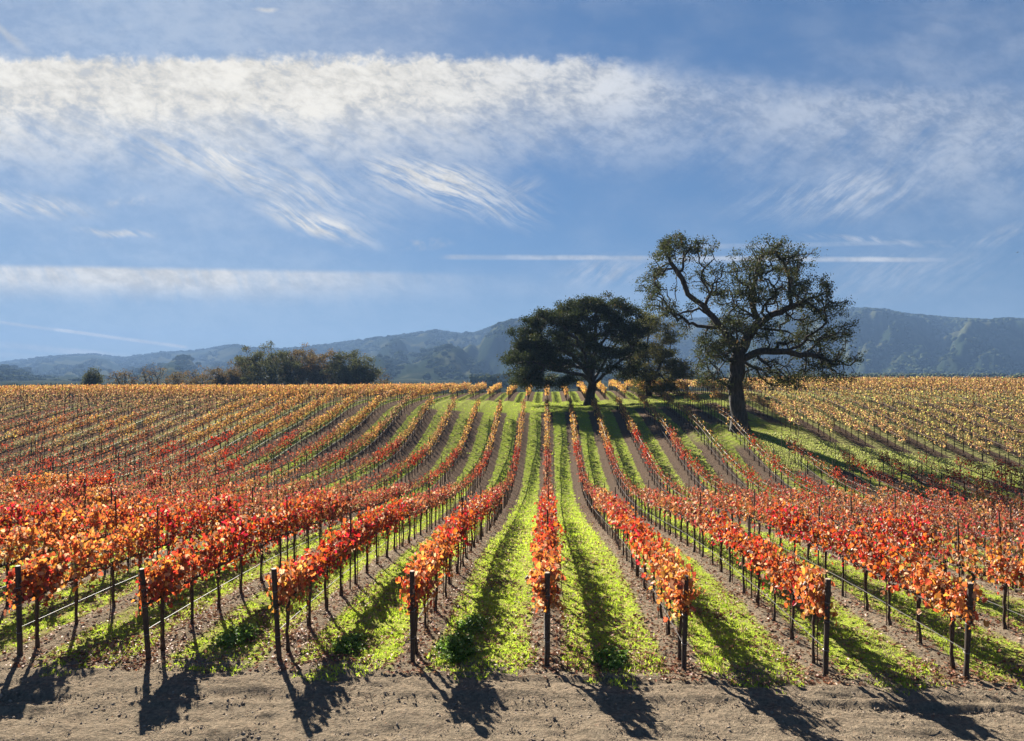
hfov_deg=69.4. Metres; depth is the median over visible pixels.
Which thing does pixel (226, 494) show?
grapevine
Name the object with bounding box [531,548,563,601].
grapevine
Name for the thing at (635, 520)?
line post
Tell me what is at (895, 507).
line post
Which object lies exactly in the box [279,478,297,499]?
grapevine
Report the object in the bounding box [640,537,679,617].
grapevine
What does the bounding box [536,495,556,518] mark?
grapevine
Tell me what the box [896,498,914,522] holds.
grapevine
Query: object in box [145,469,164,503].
grapevine
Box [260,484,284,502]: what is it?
grapevine
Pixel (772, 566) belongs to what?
grapevine
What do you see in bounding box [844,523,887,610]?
grapevine
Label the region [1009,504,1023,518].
grapevine
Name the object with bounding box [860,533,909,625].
grapevine
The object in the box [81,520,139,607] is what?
grapevine
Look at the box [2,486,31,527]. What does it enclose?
grapevine
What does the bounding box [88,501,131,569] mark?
grapevine
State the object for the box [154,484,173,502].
grapevine
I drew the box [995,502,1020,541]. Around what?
grapevine
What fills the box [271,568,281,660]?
end post
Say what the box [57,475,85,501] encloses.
grapevine
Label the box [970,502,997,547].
grapevine
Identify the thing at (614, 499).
grapevine
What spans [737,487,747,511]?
grapevine
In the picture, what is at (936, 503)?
grapevine
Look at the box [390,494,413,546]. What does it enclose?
grapevine
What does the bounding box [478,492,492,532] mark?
grapevine
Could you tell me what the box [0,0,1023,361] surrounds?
sky
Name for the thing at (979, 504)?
grapevine
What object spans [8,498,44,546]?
grapevine
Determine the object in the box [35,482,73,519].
grapevine
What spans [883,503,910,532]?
grapevine
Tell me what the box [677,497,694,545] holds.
grapevine
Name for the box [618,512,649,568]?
grapevine
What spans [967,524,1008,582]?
grapevine
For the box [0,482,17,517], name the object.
grapevine
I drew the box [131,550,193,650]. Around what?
grapevine
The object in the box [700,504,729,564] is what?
grapevine
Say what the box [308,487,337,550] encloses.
grapevine
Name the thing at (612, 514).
grapevine
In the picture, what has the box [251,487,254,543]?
line post
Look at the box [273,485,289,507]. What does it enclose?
grapevine
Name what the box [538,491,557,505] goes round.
grapevine
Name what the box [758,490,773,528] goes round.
grapevine
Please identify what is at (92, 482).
grapevine
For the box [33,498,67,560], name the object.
grapevine
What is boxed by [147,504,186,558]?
grapevine
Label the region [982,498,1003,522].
grapevine
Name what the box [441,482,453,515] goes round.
grapevine
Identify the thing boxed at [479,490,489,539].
grapevine
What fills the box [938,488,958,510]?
grapevine
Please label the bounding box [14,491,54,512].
grapevine
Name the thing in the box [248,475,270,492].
grapevine
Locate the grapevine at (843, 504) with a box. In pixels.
[836,497,854,519]
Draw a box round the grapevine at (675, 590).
[654,556,705,660]
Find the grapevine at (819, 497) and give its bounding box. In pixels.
[813,494,830,523]
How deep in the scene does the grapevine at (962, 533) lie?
21.52 m
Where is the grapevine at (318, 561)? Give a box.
[285,547,329,626]
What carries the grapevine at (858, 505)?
on the ground at (84, 724)
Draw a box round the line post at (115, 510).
[114,495,117,554]
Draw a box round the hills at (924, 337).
[0,311,1023,380]
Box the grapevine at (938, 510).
[919,502,948,548]
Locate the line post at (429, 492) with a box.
[428,482,430,530]
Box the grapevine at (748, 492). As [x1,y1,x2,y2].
[740,487,756,523]
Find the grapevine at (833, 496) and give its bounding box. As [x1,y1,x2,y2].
[830,485,841,503]
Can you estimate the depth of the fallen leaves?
15.01 m
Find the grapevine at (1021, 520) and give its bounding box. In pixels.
[1001,516,1023,555]
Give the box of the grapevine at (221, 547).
[200,518,240,608]
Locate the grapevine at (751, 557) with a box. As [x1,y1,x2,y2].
[739,530,770,605]
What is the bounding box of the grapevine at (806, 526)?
[794,510,826,565]
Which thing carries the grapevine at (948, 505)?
on the ground at (84, 724)
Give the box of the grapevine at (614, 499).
[607,496,624,545]
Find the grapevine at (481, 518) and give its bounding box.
[465,492,484,547]
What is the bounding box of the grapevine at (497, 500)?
[490,483,503,519]
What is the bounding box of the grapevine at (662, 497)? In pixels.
[657,491,670,531]
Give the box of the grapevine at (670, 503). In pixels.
[667,495,683,538]
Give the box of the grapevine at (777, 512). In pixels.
[767,496,789,553]
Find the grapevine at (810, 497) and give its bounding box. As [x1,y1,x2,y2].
[805,490,823,514]
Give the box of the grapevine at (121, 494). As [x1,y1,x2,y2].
[100,485,129,529]
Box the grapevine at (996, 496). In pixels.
[987,491,1009,507]
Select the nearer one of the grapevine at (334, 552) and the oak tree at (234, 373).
the grapevine at (334, 552)
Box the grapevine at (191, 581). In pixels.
[170,535,224,624]
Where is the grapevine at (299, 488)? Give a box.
[289,479,309,496]
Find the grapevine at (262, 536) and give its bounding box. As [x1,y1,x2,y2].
[245,509,279,580]
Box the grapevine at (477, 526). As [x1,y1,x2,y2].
[470,492,486,542]
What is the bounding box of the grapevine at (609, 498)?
[606,494,620,538]
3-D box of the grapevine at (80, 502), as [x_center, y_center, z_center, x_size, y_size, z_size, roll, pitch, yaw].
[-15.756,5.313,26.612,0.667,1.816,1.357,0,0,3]
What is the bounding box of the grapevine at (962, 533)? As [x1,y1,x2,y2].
[938,513,985,575]
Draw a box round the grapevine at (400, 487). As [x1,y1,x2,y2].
[394,483,403,500]
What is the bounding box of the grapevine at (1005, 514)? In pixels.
[988,509,1018,551]
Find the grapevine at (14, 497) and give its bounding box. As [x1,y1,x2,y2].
[0,492,28,530]
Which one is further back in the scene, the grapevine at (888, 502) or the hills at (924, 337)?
the hills at (924, 337)
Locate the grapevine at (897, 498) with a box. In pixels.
[887,491,902,504]
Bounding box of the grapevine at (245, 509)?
[236,500,257,520]
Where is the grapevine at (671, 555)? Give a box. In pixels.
[650,547,683,634]
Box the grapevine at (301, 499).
[290,489,306,534]
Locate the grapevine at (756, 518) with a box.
[745,498,766,535]
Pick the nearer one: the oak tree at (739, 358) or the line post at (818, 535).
the line post at (818, 535)
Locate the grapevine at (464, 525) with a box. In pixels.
[445,509,475,573]
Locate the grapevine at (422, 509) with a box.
[413,491,426,534]
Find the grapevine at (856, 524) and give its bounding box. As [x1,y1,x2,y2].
[844,509,873,536]
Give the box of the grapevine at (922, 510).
[905,501,935,556]
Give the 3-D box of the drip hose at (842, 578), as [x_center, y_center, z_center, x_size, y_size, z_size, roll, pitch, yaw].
[9.359,5.514,45.127,0.015,3.819,64.801,0,0,3]
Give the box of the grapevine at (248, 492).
[225,490,249,532]
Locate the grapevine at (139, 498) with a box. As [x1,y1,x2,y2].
[131,492,155,521]
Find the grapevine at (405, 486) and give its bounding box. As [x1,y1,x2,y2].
[400,482,407,497]
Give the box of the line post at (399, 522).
[398,488,399,548]
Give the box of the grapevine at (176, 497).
[163,488,187,512]
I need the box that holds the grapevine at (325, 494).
[319,486,332,522]
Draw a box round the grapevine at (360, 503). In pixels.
[350,493,367,520]
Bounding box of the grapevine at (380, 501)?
[373,488,386,506]
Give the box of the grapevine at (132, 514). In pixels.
[111,491,151,561]
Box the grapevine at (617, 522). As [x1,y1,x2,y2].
[610,500,633,555]
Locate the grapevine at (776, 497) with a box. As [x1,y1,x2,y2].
[766,494,780,532]
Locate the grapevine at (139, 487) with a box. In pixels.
[130,479,150,512]
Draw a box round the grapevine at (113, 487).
[98,482,119,511]
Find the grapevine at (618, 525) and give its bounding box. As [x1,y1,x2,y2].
[606,500,629,549]
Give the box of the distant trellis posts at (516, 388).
[6,374,1021,403]
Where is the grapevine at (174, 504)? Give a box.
[157,495,187,546]
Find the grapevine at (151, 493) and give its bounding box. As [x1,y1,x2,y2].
[139,485,159,516]
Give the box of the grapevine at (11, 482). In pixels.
[0,473,26,507]
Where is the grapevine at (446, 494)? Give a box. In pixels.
[434,485,450,520]
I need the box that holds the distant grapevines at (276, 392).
[0,375,1023,591]
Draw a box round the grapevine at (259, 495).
[253,485,270,513]
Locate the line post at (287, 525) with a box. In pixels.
[286,496,287,558]
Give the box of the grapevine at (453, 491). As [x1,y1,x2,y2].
[446,484,455,514]
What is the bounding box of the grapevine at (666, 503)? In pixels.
[659,491,675,535]
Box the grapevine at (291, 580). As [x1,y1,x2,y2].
[264,555,315,651]
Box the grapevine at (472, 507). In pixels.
[456,501,479,557]
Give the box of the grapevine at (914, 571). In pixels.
[891,542,948,643]
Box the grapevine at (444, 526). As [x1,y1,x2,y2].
[434,516,464,584]
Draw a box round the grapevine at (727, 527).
[715,517,745,581]
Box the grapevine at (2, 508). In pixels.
[0,505,16,526]
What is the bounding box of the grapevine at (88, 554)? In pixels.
[45,527,102,623]
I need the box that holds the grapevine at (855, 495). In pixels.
[844,490,862,510]
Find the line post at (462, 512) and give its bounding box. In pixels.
[460,497,463,569]
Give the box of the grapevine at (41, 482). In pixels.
[26,472,58,492]
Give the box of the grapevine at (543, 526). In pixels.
[525,518,565,551]
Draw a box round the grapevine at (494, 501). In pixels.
[483,487,496,526]
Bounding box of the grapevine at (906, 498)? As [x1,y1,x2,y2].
[899,490,916,526]
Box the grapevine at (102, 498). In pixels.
[80,487,109,527]
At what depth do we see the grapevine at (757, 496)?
33.88 m
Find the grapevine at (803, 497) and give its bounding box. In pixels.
[792,488,808,515]
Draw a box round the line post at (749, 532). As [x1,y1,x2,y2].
[748,515,752,597]
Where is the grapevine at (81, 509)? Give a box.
[60,503,93,529]
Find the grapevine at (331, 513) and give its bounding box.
[321,490,345,538]
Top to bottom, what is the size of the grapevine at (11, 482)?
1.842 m
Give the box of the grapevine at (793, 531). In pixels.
[780,502,806,562]
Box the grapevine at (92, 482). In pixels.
[83,473,105,492]
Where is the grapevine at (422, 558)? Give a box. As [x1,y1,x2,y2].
[409,541,444,629]
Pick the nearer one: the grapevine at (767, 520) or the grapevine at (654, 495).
the grapevine at (767, 520)
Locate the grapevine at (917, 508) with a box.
[910,500,934,519]
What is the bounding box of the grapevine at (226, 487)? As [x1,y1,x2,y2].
[220,481,236,516]
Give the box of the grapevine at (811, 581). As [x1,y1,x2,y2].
[793,554,837,663]
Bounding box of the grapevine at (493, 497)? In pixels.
[485,490,498,530]
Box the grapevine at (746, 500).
[740,495,757,535]
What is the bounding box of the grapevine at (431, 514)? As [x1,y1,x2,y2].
[424,488,439,529]
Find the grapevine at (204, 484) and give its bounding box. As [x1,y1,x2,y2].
[189,474,208,501]
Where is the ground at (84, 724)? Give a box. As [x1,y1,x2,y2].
[0,376,1023,740]
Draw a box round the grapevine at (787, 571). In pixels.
[775,550,805,638]
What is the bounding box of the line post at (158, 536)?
[156,505,159,564]
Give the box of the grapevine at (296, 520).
[280,492,313,563]
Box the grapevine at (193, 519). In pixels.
[169,499,209,566]
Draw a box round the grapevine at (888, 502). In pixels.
[882,498,901,536]
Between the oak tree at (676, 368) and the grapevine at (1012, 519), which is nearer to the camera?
the grapevine at (1012, 519)
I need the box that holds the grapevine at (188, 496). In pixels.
[179,489,201,513]
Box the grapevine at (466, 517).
[441,506,479,565]
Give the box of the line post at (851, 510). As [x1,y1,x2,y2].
[850,497,853,552]
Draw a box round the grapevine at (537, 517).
[533,507,559,523]
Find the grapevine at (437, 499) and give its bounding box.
[432,489,441,525]
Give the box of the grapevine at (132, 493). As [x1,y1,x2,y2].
[114,486,149,507]
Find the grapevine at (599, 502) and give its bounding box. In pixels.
[595,488,606,525]
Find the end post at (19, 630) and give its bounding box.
[15,565,22,655]
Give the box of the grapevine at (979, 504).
[966,497,985,513]
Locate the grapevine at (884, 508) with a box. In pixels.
[870,502,897,546]
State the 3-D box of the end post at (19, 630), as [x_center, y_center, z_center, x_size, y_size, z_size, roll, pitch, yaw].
[-9.031,4.483,13.554,0.108,1.847,0.109,1,4,3]
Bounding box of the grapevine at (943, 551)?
[915,528,975,579]
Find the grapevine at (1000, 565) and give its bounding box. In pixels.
[980,539,1023,628]
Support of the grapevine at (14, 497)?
on the ground at (84, 724)
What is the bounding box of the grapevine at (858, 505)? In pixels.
[846,496,866,534]
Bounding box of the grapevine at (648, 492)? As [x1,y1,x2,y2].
[645,489,654,524]
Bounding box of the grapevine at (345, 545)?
[324,528,360,595]
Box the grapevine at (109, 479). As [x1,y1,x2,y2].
[91,470,114,503]
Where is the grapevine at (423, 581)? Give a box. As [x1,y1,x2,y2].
[395,556,443,653]
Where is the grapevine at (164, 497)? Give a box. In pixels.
[148,493,171,511]
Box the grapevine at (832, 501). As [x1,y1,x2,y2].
[824,494,840,518]
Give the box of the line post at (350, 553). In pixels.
[349,507,351,588]
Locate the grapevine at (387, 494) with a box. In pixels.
[381,485,394,507]
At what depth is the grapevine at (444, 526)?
18.56 m
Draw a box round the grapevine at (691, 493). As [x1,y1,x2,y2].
[689,485,702,505]
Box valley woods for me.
[469,372,1023,389]
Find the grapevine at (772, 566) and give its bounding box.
[750,537,787,620]
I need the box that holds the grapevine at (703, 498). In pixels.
[698,487,709,507]
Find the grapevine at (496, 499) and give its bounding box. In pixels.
[490,486,499,524]
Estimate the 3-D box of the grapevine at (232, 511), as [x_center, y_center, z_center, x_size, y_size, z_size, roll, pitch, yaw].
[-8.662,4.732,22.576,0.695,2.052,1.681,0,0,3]
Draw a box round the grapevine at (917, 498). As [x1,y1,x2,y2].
[911,493,931,506]
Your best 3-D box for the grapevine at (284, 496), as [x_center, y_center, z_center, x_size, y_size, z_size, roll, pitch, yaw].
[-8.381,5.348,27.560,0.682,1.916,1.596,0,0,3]
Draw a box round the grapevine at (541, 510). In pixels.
[534,502,556,533]
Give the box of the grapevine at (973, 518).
[954,506,995,556]
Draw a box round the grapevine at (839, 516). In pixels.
[831,502,855,556]
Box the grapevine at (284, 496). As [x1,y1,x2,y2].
[274,493,299,536]
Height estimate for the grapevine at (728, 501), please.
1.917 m
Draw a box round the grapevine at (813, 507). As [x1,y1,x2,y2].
[807,497,827,520]
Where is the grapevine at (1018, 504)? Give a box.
[1004,496,1023,529]
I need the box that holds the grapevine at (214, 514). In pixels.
[194,498,227,537]
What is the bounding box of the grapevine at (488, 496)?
[474,492,492,536]
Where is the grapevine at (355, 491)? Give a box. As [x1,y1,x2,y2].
[349,479,361,497]
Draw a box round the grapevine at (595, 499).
[587,485,600,519]
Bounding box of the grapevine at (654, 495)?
[650,488,661,526]
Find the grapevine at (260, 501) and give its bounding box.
[254,494,274,530]
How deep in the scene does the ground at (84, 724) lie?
15.04 m
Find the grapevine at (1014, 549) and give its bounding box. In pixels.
[993,527,1023,592]
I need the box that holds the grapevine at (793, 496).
[788,486,800,502]
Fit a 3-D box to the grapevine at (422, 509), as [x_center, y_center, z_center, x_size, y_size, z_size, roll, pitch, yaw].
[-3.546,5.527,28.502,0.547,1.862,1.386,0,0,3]
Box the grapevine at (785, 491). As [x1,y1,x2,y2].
[778,485,792,498]
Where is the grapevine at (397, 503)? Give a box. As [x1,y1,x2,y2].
[384,497,410,550]
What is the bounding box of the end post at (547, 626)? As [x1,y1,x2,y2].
[544,572,549,665]
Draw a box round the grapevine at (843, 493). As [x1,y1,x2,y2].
[836,488,853,510]
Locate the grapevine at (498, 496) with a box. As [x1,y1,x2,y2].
[487,485,503,521]
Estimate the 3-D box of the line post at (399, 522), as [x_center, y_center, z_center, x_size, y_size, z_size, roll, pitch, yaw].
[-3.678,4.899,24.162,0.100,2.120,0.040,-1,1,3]
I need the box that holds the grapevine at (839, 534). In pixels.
[823,523,860,596]
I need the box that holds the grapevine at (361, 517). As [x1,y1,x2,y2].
[354,510,382,572]
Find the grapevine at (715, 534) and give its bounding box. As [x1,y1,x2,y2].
[706,511,735,571]
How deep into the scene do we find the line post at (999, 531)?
19.75 m
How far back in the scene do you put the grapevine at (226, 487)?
34.00 m
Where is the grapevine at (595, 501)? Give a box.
[593,485,600,520]
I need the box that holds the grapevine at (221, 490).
[204,482,230,504]
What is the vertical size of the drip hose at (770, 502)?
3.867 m
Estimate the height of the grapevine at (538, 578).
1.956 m
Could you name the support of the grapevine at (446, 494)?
on the ground at (84, 724)
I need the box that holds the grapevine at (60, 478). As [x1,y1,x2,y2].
[48,471,71,495]
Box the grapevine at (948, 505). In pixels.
[941,500,961,537]
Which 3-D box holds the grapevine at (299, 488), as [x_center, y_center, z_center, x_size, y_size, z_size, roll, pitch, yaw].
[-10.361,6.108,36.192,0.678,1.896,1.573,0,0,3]
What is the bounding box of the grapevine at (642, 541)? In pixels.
[635,528,670,600]
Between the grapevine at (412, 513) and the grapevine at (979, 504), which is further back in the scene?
the grapevine at (979, 504)
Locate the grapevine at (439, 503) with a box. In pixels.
[433,485,446,523]
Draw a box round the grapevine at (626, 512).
[614,501,636,560]
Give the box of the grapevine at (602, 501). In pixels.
[599,490,612,531]
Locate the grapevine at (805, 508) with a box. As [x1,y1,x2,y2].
[794,499,816,518]
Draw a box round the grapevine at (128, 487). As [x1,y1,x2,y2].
[118,481,137,495]
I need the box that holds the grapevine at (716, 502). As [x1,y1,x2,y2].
[710,492,721,514]
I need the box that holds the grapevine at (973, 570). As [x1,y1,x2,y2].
[952,535,993,611]
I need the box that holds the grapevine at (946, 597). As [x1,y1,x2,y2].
[917,568,989,669]
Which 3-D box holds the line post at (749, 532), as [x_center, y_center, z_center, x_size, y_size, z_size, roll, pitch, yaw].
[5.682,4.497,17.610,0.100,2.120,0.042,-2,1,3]
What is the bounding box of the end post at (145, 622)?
[139,568,150,659]
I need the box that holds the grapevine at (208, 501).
[193,492,221,534]
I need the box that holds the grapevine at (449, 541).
[419,524,465,597]
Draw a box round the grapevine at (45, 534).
[21,514,76,575]
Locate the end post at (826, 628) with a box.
[823,578,830,675]
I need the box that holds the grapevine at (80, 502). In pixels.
[62,493,89,514]
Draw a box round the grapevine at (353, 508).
[342,493,358,522]
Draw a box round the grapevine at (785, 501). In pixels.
[784,495,802,508]
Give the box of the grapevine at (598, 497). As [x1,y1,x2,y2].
[596,486,606,528]
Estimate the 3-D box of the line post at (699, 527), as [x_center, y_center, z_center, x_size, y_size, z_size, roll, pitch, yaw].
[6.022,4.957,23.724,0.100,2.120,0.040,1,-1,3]
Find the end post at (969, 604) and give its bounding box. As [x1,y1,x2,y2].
[963,582,973,679]
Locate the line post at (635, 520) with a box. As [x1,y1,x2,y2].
[634,500,636,570]
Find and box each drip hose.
[22,420,447,626]
[150,435,467,627]
[280,483,475,628]
[408,504,500,635]
[572,428,681,641]
[594,410,822,645]
[618,408,965,650]
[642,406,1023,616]
[671,408,1019,577]
[693,404,964,544]
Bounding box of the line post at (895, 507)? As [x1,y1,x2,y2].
[894,495,896,530]
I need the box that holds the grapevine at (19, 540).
[0,523,36,606]
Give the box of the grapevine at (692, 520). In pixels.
[685,499,699,552]
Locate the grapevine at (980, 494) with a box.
[974,486,992,519]
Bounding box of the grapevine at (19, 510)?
[0,499,41,564]
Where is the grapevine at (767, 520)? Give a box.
[751,499,786,543]
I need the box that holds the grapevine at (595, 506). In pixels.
[590,487,603,523]
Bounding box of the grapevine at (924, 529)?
[901,514,940,585]
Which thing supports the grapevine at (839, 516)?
on the ground at (84, 724)
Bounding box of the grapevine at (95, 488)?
[80,483,111,503]
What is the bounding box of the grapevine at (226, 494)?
[211,490,234,532]
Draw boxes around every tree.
[80,365,104,394]
[105,367,147,395]
[138,362,172,385]
[155,369,197,393]
[179,365,213,395]
[196,366,245,394]
[214,355,267,394]
[231,340,303,394]
[273,342,325,384]
[295,348,341,394]
[318,349,369,384]
[340,355,385,383]
[373,375,391,394]
[494,290,655,405]
[618,308,698,396]
[632,230,865,432]
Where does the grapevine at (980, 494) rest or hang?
on the ground at (84, 724)
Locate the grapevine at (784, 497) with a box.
[771,492,792,507]
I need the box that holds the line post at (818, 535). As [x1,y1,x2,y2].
[817,506,820,571]
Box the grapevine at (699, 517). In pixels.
[690,502,709,556]
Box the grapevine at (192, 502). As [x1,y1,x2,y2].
[177,490,206,532]
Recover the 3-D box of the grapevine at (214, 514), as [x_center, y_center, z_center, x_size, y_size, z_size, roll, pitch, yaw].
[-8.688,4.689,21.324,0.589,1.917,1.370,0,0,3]
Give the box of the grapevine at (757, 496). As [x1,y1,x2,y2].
[752,491,762,522]
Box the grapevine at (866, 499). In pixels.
[853,492,874,521]
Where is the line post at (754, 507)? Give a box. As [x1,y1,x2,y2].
[754,489,754,533]
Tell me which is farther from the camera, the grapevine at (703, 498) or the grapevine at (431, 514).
the grapevine at (703, 498)
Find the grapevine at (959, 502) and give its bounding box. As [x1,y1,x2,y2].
[946,491,976,509]
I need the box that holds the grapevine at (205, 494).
[195,487,214,525]
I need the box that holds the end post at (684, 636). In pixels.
[681,575,688,670]
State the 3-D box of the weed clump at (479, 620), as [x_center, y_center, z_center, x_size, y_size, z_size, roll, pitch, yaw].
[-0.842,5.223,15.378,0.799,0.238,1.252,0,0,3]
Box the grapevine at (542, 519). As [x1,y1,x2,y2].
[532,511,564,549]
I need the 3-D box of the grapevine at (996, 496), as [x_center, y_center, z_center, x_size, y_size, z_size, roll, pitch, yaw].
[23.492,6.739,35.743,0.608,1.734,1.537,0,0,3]
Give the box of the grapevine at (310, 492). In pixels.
[295,488,319,509]
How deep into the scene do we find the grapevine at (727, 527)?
19.42 m
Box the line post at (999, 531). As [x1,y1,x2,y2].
[998,512,1002,585]
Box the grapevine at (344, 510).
[331,490,353,531]
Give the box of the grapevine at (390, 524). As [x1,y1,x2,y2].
[376,500,402,557]
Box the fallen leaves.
[0,480,1023,691]
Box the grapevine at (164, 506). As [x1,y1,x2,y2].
[137,499,171,554]
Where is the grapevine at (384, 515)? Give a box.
[366,506,390,564]
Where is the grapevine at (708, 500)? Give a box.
[706,489,718,510]
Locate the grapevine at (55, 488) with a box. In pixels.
[40,481,72,498]
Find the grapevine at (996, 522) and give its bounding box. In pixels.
[976,512,1011,561]
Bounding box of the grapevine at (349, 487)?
[343,479,355,509]
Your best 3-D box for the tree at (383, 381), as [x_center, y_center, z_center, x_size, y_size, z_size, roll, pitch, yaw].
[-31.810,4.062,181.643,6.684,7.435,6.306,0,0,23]
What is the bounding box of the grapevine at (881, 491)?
[877,486,893,517]
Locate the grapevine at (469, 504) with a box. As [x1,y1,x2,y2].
[458,497,480,552]
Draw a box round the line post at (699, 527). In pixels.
[699,492,700,553]
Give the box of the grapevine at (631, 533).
[624,512,646,577]
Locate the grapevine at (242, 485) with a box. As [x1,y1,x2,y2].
[229,477,251,514]
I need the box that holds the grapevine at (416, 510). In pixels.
[409,494,424,538]
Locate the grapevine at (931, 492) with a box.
[926,486,944,507]
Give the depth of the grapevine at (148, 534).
17.69 m
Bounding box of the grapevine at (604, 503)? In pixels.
[602,493,611,534]
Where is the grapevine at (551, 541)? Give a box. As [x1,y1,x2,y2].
[531,525,563,566]
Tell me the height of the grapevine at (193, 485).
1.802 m
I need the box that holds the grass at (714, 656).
[0,394,1023,695]
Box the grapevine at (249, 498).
[238,490,257,522]
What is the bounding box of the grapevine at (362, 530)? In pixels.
[337,517,373,583]
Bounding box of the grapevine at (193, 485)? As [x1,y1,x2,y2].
[182,478,198,495]
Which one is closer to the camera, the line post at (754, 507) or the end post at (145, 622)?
the end post at (145, 622)
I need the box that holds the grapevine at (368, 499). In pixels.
[357,489,373,516]
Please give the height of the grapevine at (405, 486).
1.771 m
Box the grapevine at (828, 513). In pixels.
[813,500,844,539]
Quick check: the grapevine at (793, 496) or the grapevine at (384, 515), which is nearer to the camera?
the grapevine at (384, 515)
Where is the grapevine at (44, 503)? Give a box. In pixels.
[39,497,71,522]
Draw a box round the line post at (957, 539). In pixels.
[956,521,960,576]
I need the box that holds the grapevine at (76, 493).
[59,482,87,510]
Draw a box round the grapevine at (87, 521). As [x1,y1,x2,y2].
[45,502,105,571]
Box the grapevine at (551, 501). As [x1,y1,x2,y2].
[539,491,556,513]
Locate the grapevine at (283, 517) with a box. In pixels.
[261,500,297,569]
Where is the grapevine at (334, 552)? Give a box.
[303,526,344,609]
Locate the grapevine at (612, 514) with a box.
[607,494,620,540]
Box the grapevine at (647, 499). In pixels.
[643,486,655,521]
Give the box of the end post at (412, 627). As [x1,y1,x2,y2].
[409,570,414,662]
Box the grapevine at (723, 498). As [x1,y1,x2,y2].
[712,489,730,512]
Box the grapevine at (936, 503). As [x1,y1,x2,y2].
[923,499,946,534]
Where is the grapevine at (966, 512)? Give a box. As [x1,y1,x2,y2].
[950,500,985,539]
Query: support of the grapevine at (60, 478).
on the ground at (84, 724)
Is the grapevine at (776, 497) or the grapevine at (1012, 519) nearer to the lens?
the grapevine at (1012, 519)
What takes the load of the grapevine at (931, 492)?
on the ground at (84, 724)
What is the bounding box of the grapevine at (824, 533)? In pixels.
[807,515,836,577]
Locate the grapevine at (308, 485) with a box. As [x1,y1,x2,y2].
[299,476,313,494]
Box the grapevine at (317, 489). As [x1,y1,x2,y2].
[311,486,326,524]
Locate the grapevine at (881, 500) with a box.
[869,493,887,512]
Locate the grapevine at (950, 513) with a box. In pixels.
[940,507,967,554]
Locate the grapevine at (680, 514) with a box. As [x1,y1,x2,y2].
[669,495,687,541]
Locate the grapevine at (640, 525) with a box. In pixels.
[631,521,655,588]
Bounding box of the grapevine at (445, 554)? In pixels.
[419,531,458,611]
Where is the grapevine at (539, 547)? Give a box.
[530,541,566,564]
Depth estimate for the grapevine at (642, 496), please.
36.51 m
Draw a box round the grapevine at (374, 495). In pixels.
[368,488,379,511]
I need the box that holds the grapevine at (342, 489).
[331,481,349,510]
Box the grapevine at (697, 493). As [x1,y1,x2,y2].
[693,486,705,503]
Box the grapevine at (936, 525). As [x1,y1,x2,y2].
[926,512,954,565]
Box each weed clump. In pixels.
[215,623,259,648]
[328,632,368,658]
[433,628,478,664]
[455,612,489,634]
[587,642,631,671]
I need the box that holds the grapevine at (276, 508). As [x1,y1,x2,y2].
[265,491,289,540]
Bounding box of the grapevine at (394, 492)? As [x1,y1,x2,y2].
[387,480,399,505]
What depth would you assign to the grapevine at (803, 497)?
34.93 m
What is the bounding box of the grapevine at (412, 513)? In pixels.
[396,489,420,542]
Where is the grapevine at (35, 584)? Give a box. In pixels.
[0,549,73,647]
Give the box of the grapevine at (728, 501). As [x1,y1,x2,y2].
[724,491,736,523]
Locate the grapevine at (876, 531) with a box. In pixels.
[855,510,886,547]
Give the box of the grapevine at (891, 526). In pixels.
[881,509,913,577]
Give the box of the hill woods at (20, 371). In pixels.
[0,307,1023,380]
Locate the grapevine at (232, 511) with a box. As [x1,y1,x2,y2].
[212,492,242,553]
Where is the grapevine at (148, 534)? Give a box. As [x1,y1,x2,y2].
[118,513,161,588]
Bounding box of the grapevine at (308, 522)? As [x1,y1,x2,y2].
[292,491,322,552]
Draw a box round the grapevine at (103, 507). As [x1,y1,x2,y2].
[78,497,120,550]
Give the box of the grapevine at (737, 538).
[724,528,761,592]
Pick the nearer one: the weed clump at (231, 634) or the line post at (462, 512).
the weed clump at (231, 634)
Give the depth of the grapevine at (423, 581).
13.48 m
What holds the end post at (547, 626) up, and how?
on the ground at (84, 724)
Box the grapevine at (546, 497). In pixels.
[536,493,555,509]
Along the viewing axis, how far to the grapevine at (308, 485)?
37.31 m
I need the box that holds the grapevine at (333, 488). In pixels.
[326,483,340,498]
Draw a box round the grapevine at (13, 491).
[0,489,15,505]
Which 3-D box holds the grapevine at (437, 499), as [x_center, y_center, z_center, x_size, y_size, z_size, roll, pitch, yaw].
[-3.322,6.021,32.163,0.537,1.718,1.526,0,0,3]
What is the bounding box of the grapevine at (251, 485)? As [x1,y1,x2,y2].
[243,477,257,508]
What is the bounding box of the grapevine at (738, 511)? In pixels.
[731,493,751,530]
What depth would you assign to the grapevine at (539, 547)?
16.01 m
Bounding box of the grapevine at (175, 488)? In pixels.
[165,480,184,496]
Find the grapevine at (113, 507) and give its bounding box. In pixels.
[110,496,136,519]
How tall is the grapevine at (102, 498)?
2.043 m
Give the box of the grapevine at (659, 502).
[649,488,670,529]
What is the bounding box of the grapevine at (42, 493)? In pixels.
[22,484,55,504]
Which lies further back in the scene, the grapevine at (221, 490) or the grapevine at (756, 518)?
the grapevine at (221, 490)
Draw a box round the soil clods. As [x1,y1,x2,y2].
[0,543,1023,740]
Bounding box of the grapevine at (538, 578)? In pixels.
[525,548,565,652]
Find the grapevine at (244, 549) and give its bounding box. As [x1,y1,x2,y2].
[221,513,258,593]
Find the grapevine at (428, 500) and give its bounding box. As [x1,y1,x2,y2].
[417,491,435,532]
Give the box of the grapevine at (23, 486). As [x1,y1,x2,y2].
[8,474,40,514]
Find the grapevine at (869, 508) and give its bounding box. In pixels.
[859,503,881,540]
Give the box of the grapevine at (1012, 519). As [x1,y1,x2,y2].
[1009,512,1023,529]
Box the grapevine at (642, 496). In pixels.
[636,484,646,519]
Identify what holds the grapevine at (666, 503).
on the ground at (84, 724)

